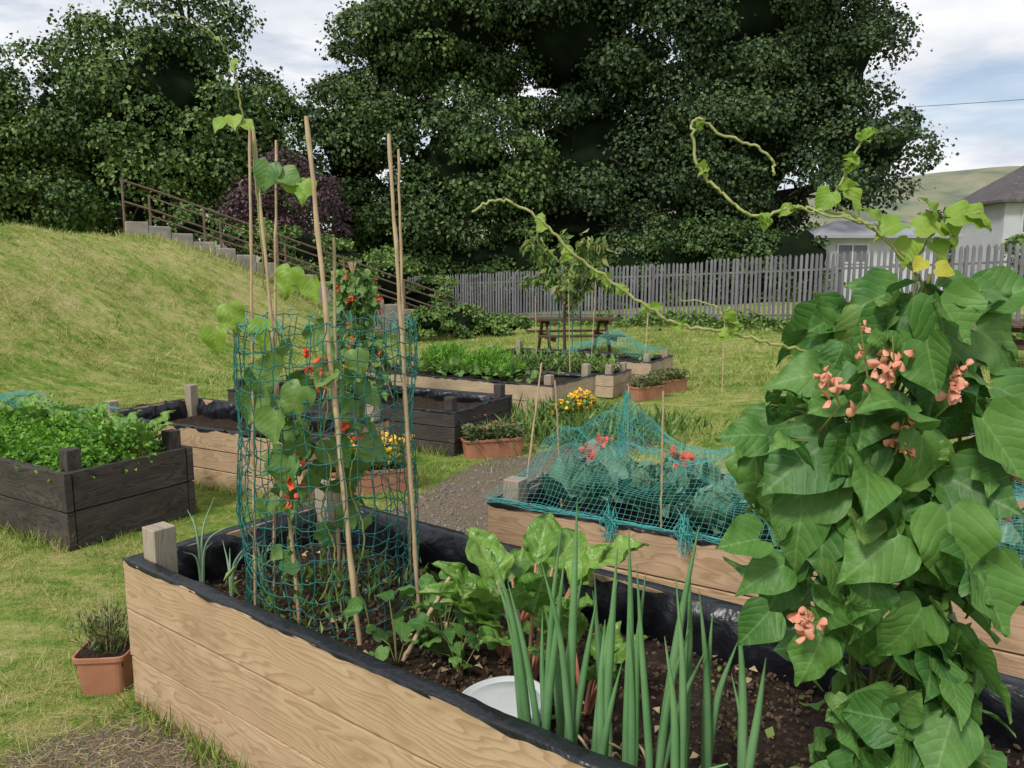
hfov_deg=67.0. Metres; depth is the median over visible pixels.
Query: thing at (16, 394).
crop netting
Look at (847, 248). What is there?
window glass
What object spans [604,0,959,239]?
sycamore tree
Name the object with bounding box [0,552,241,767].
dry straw
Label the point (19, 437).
parsley plants
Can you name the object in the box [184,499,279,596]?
leek plant
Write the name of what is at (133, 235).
rough grass
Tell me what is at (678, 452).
crop netting
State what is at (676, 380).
flower trough
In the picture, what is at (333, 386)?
bamboo canes
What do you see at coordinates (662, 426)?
bamboo canes
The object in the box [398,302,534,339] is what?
shrub
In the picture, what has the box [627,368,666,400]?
flower trough
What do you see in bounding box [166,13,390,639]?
runner bean plant
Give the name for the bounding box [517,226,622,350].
young fruit tree
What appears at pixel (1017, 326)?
picnic table
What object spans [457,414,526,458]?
flower trough
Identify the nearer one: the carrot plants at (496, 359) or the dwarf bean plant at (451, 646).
the dwarf bean plant at (451, 646)
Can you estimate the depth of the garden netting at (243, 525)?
2.58 m
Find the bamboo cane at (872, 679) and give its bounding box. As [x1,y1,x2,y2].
[869,381,896,684]
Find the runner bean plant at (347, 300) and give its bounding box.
[314,262,398,400]
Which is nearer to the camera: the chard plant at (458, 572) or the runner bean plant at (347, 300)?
the chard plant at (458, 572)
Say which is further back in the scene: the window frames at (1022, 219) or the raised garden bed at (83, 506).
the window frames at (1022, 219)
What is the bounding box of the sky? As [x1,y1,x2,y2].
[0,0,1023,243]
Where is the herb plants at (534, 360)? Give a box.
[509,350,622,373]
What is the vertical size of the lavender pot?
0.412 m
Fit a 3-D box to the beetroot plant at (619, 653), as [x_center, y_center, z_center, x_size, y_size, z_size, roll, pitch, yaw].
[0.197,0.790,2.168,0.328,0.250,0.337,4,9,27]
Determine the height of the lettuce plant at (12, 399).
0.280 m
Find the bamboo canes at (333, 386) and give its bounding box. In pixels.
[248,116,450,660]
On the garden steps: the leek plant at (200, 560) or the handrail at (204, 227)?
the handrail at (204, 227)
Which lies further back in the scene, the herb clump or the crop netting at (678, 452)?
the herb clump
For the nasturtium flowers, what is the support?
on the cabbage plants at (643, 471)
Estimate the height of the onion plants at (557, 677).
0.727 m
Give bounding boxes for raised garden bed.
[0,401,195,550]
[98,384,389,503]
[122,478,1023,767]
[226,369,512,456]
[366,353,596,414]
[487,439,1023,678]
[489,340,672,384]
[526,356,631,397]
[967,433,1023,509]
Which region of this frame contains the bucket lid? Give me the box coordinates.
[462,676,540,723]
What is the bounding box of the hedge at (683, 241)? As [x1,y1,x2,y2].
[307,211,846,312]
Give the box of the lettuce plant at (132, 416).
[73,409,142,451]
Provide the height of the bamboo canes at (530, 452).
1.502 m
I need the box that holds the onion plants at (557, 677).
[495,498,765,767]
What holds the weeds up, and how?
on the grass ground at (66, 374)
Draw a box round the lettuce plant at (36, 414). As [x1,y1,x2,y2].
[12,405,82,437]
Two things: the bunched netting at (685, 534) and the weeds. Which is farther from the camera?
the weeds
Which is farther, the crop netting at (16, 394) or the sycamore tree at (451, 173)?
the sycamore tree at (451, 173)
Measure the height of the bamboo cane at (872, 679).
1.140 m
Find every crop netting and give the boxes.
[0,391,119,412]
[481,398,1023,555]
[566,329,667,358]
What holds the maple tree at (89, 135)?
on the grass ground at (66, 374)
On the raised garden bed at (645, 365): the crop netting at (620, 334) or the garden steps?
the crop netting at (620, 334)
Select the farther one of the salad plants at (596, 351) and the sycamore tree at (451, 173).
the sycamore tree at (451, 173)
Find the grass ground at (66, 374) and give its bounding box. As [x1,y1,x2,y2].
[0,226,1023,767]
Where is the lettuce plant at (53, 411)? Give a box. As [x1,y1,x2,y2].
[26,402,109,442]
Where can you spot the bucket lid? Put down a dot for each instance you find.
(498, 693)
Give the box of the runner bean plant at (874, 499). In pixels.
[472,117,1023,767]
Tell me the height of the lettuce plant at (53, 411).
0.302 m
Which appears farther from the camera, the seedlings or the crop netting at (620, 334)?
the crop netting at (620, 334)
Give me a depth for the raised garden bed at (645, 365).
11.49 m
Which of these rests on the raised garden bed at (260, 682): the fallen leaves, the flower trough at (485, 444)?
the fallen leaves
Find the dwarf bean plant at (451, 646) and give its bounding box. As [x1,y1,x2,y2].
[342,570,506,672]
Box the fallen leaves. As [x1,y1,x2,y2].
[234,551,1009,767]
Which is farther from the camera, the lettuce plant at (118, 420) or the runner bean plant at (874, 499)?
the lettuce plant at (118, 420)
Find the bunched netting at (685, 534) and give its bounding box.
[487,389,807,560]
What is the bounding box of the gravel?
[129,438,655,762]
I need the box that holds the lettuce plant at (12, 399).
[2,395,24,404]
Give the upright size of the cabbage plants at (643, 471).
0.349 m
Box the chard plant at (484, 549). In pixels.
[418,512,650,679]
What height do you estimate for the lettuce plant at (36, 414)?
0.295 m
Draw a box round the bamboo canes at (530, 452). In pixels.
[526,281,724,477]
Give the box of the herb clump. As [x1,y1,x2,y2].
[481,391,736,454]
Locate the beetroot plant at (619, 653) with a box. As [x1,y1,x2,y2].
[527,596,646,715]
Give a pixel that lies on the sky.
(977, 46)
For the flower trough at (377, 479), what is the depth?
5.65 m
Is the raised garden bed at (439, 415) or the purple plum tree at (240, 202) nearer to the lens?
the raised garden bed at (439, 415)
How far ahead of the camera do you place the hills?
429.47 m
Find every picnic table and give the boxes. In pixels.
[526,316,626,351]
[976,321,1023,365]
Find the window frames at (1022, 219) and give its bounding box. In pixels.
[1020,207,1023,233]
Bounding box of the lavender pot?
[64,579,133,694]
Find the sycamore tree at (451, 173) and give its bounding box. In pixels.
[279,0,590,270]
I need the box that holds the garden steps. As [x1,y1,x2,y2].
[125,221,441,339]
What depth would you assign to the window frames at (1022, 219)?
37.24 m
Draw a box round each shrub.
[163,203,458,312]
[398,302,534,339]
[993,234,1023,277]
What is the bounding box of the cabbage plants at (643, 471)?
[541,443,1023,567]
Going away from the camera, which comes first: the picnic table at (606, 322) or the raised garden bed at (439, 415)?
the raised garden bed at (439, 415)
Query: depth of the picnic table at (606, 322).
15.38 m
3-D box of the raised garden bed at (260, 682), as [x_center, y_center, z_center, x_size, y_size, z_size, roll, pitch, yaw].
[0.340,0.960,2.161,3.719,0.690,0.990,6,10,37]
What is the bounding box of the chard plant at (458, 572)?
[431,547,564,658]
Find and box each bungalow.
[796,221,964,300]
[945,165,1023,276]
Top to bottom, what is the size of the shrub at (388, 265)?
3.429 m
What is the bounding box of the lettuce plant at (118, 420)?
[87,410,175,456]
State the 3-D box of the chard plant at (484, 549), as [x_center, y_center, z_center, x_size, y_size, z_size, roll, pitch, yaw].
[0.029,0.666,2.390,0.619,0.434,0.655,-6,10,-35]
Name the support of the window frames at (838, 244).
in the white bungalow at (847, 237)
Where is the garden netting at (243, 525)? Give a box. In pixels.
[227,308,419,639]
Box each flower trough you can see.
[331,431,414,494]
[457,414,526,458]
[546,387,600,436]
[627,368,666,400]
[649,363,690,392]
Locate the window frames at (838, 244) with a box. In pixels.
[836,243,925,263]
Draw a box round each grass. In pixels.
[114,230,451,340]
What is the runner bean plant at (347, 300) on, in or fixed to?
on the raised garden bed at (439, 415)
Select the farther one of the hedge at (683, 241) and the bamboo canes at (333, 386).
the hedge at (683, 241)
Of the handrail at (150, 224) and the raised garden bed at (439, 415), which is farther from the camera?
the handrail at (150, 224)
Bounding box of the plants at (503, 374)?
[391,355,560,382]
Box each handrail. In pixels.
[120,179,459,311]
[148,196,449,307]
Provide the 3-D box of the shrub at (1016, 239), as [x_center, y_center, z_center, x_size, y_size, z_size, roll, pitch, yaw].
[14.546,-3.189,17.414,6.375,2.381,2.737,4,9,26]
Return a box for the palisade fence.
[407,242,1023,327]
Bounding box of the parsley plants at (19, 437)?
[0,393,166,481]
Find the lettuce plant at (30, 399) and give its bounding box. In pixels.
[0,392,47,427]
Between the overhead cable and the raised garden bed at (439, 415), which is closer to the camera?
the raised garden bed at (439, 415)
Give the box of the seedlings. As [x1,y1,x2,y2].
[214,542,811,760]
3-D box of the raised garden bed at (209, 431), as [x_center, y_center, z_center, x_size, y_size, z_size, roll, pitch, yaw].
[-2.226,0.423,6.329,2.316,0.598,1.000,4,9,29]
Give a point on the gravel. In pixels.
(458, 528)
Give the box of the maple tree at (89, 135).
[0,0,347,241]
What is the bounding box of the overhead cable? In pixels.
[916,99,1023,106]
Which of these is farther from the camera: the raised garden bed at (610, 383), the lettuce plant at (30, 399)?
the raised garden bed at (610, 383)
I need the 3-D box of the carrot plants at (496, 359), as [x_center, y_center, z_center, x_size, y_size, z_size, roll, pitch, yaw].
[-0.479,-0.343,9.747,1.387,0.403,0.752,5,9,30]
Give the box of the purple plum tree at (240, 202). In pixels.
[211,144,357,264]
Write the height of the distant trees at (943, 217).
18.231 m
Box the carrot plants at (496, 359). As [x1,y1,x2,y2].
[419,339,528,375]
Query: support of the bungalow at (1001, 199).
on the grass ground at (66, 374)
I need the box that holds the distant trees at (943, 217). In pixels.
[801,206,952,265]
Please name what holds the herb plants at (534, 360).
on the raised garden bed at (610, 383)
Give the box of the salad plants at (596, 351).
[506,344,654,360]
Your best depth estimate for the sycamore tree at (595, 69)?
34.42 m
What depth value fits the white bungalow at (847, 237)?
32.73 m
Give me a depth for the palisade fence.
21.07 m
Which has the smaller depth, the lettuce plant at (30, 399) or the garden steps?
the lettuce plant at (30, 399)
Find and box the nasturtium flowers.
[579,434,695,468]
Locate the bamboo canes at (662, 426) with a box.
[554,380,663,527]
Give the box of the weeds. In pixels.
[468,308,1023,339]
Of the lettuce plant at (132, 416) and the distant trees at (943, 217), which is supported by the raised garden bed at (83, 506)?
the lettuce plant at (132, 416)
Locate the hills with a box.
[215,166,1021,262]
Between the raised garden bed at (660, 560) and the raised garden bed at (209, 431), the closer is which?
the raised garden bed at (660, 560)
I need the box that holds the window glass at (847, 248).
[839,245,912,261]
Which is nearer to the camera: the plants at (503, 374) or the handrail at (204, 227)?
the plants at (503, 374)
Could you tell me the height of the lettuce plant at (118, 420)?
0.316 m
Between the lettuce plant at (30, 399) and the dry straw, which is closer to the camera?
the dry straw
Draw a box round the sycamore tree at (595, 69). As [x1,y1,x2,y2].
[457,0,719,253]

